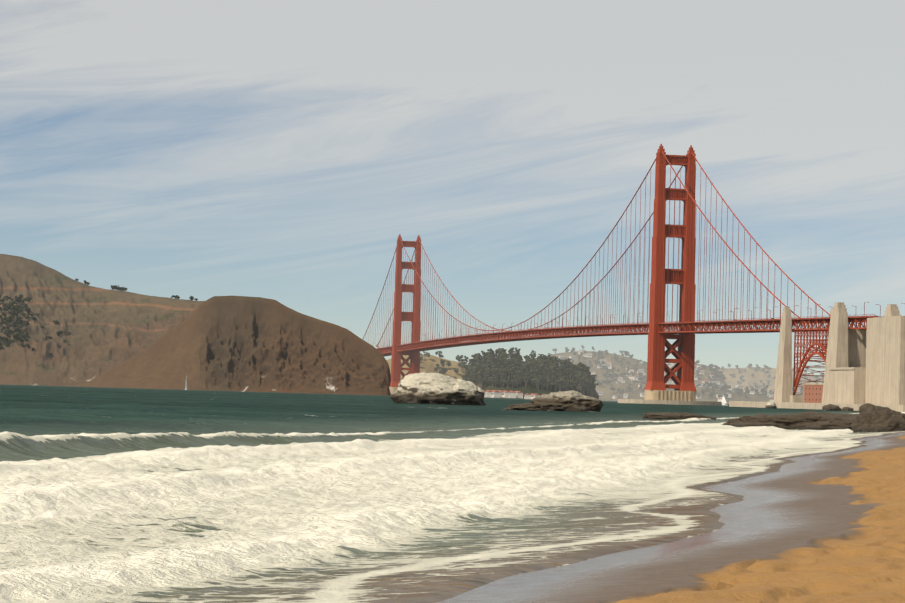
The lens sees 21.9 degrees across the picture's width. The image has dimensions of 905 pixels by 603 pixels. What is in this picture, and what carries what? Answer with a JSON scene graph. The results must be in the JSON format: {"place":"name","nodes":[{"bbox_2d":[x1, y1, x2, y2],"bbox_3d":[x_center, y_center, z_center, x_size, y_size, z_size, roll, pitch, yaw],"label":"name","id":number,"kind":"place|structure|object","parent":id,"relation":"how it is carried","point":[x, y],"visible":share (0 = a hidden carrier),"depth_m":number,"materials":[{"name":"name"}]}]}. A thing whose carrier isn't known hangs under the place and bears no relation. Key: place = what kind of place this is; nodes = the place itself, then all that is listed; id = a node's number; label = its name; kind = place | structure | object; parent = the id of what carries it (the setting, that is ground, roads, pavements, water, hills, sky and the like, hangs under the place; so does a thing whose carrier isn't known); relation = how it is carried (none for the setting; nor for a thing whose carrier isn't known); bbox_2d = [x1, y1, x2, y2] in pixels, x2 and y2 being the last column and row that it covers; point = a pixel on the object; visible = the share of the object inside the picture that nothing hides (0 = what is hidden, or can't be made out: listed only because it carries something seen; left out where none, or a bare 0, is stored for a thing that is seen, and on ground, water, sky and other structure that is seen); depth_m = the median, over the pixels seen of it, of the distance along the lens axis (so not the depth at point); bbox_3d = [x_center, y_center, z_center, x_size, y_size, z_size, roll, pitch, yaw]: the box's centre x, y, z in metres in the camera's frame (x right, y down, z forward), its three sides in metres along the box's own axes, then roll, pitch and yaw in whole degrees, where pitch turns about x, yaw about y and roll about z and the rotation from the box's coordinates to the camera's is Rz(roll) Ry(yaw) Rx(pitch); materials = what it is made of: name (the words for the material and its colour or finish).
{"place":"outdoors","nodes":[
{"label":"outdoors","id":0,"kind":"place"},
{"bbox_2d":[0,254,203,385],"bbox_3d":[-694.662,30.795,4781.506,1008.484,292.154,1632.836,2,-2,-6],"label":"hill","id":1,"kind":"structure","parent":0,"point":[109,329],"depth_m":4617.25,"materials":[{"name":"brown soil"}]},
{"bbox_2d":[0,279,197,356],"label":"trees","id":2,"kind":"object","parent":1,"relation":"on","point":[12,307],"visible":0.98,"depth_m":4648.64,"materials":[{"name":"green plant"}]},
{"bbox_2d":[75,296,390,395],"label":"cliff","id":3,"kind":"structure","parent":0,"point":[237,343],"depth_m":3516.00,"materials":[{"name":"brown stone"}]},
{"bbox_2d":[386,354,465,379],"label":"hill","id":4,"kind":"structure","parent":0,"point":[427,364],"depth_m":4627.38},
{"bbox_2d":[0,384,904,602],"bbox_3d":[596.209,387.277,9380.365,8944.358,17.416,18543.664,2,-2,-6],"label":"sea water","id":5,"kind":"structure","parent":0,"point":[124,495],"depth_m":52.80,"materials":[{"name":"white liquid"}]},
{"bbox_2d":[390,372,485,405],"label":"sea stack rock","id":6,"kind":"object","parent":5,"relation":"on","point":[428,388],"visible":1,"depth_m":593.39,"materials":[{"name":"white stone"}]},
{"bbox_2d":[504,403,547,410],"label":"sea stack rock","id":7,"kind":"object","parent":5,"relation":"on","point":[528,406],"visible":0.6,"depth_m":424.22,"materials":[{"name":"stone"}]},
{"bbox_2d":[531,390,603,411],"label":"sea stack rock","id":8,"kind":"object","parent":5,"relation":"on","point":[572,401],"visible":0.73,"depth_m":425.15,"materials":[{"name":"stone"}]},
{"bbox_2d":[363,144,904,411],"bbox_3d":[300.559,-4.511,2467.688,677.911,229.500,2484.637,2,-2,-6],"label":"suspension bridge","id":9,"kind":"structure","parent":5,"relation":"on","point":[864,364],"depth_m":2048.40,"materials":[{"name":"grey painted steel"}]},
{"bbox_2d":[642,412,715,419],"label":"ledge rock","id":10,"kind":"object","parent":5,"relation":"in","point":[665,415],"visible":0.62,"depth_m":296.49,"materials":[{"name":"stone"}]},
{"bbox_2d":[721,395,727,405],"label":"sailboat","id":11,"kind":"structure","parent":5,"relation":"in","point":[723,400],"depth_m":2481.00,"materials":[{"name":"white paint"}]},
{"bbox_2d":[722,416,742,424],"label":"ledge rock","id":12,"kind":"object","parent":5,"relation":"in","point":[727,422],"visible":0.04,"depth_m":232.45,"materials":[{"name":"stone"}]},
{"bbox_2d":[765,401,776,407],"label":"splash","id":13,"kind":"object","parent":5,"relation":"on","point":[771,404],"visible":0.96,"depth_m":1433.48,"materials":[{"name":"white liquid"}]},
{"bbox_2d":[822,404,840,410],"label":"rock","id":14,"kind":"object","parent":5,"relation":"in","point":[829,407],"visible":0.96,"depth_m":1229.46,"materials":[{"name":"brown stone"}]},
{"bbox_2d":[841,407,852,410],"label":"rock","id":15,"kind":"object","parent":5,"relation":"in","point":[846,409],"visible":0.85,"depth_m":1180.46,"materials":[{"name":"stone"}]},
{"bbox_2d":[859,403,874,412],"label":"rock","id":16,"kind":"object","parent":5,"relation":"in","point":[865,406],"visible":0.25,"depth_m":884.13,"materials":[{"name":"brown stone"}]},
{"bbox_2d":[0,0,904,376],"label":"sky","id":17,"kind":"structure","parent":0,"point":[282,151],"materials":[{"name":"blue"}]},
{"bbox_2d":[474,361,598,398],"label":"cavallo knoll","id":18,"kind":"structure","parent":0,"point":[530,388],"depth_m":4214.03,"materials":[{"name":"green plant"}]},
{"bbox_2d":[462,347,598,396],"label":"tree grove","id":19,"kind":"object","parent":18,"relation":"on","point":[532,366],"visible":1,"depth_m":4263.55,"materials":[{"name":"green plant"}]},
{"bbox_2d":[483,350,773,401],"bbox_3d":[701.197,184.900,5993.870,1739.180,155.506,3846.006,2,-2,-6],"label":"shore buildings","id":20,"kind":"structure","parent":0,"point":[501,394],"depth_m":6690.08,"materials":[{"name":"grey"}]},
{"bbox_2d":[536,351,727,388],"bbox_3d":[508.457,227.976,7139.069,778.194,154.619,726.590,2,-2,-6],"label":"hill","id":21,"kind":"structure","parent":0,"point":[600,372],"depth_m":7141.39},
{"bbox_2d":[420,345,823,399],"bbox_3d":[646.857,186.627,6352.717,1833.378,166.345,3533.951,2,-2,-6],"label":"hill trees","id":22,"kind":"object","parent":21,"relation":"on","point":[461,364],"visible":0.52,"depth_m":7059.89,"materials":[{"name":"green plant"}]},
{"bbox_2d":[437,432,904,602],"bbox_3d":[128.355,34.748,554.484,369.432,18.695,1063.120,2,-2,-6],"label":"beach sand","id":23,"kind":"structure","parent":0,"point":[824,528],"depth_m":29.86,"materials":[{"name":"sand"}]},
{"bbox_2d":[728,411,856,430],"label":"ledge rock","id":24,"kind":"object","parent":23,"relation":"on","point":[810,420],"visible":0.65,"depth_m":216.94,"materials":[{"name":"stone"}]},
{"bbox_2d":[851,406,904,432],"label":"boulder","id":25,"kind":"object","parent":23,"relation":"on","point":[878,419],"visible":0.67,"depth_m":205.04,"materials":[{"name":"stone"}]},
{"bbox_2d":[595,383,803,403],"bbox_3d":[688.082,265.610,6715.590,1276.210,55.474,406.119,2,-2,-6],"label":"shore hill","id":26,"kind":"structure","parent":0,"point":[633,393],"depth_m":6672.49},
{"bbox_2d":[716,367,823,391],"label":"hillside","id":27,"kind":"structure","parent":0,"point":[759,375],"depth_m":8003.40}
]}

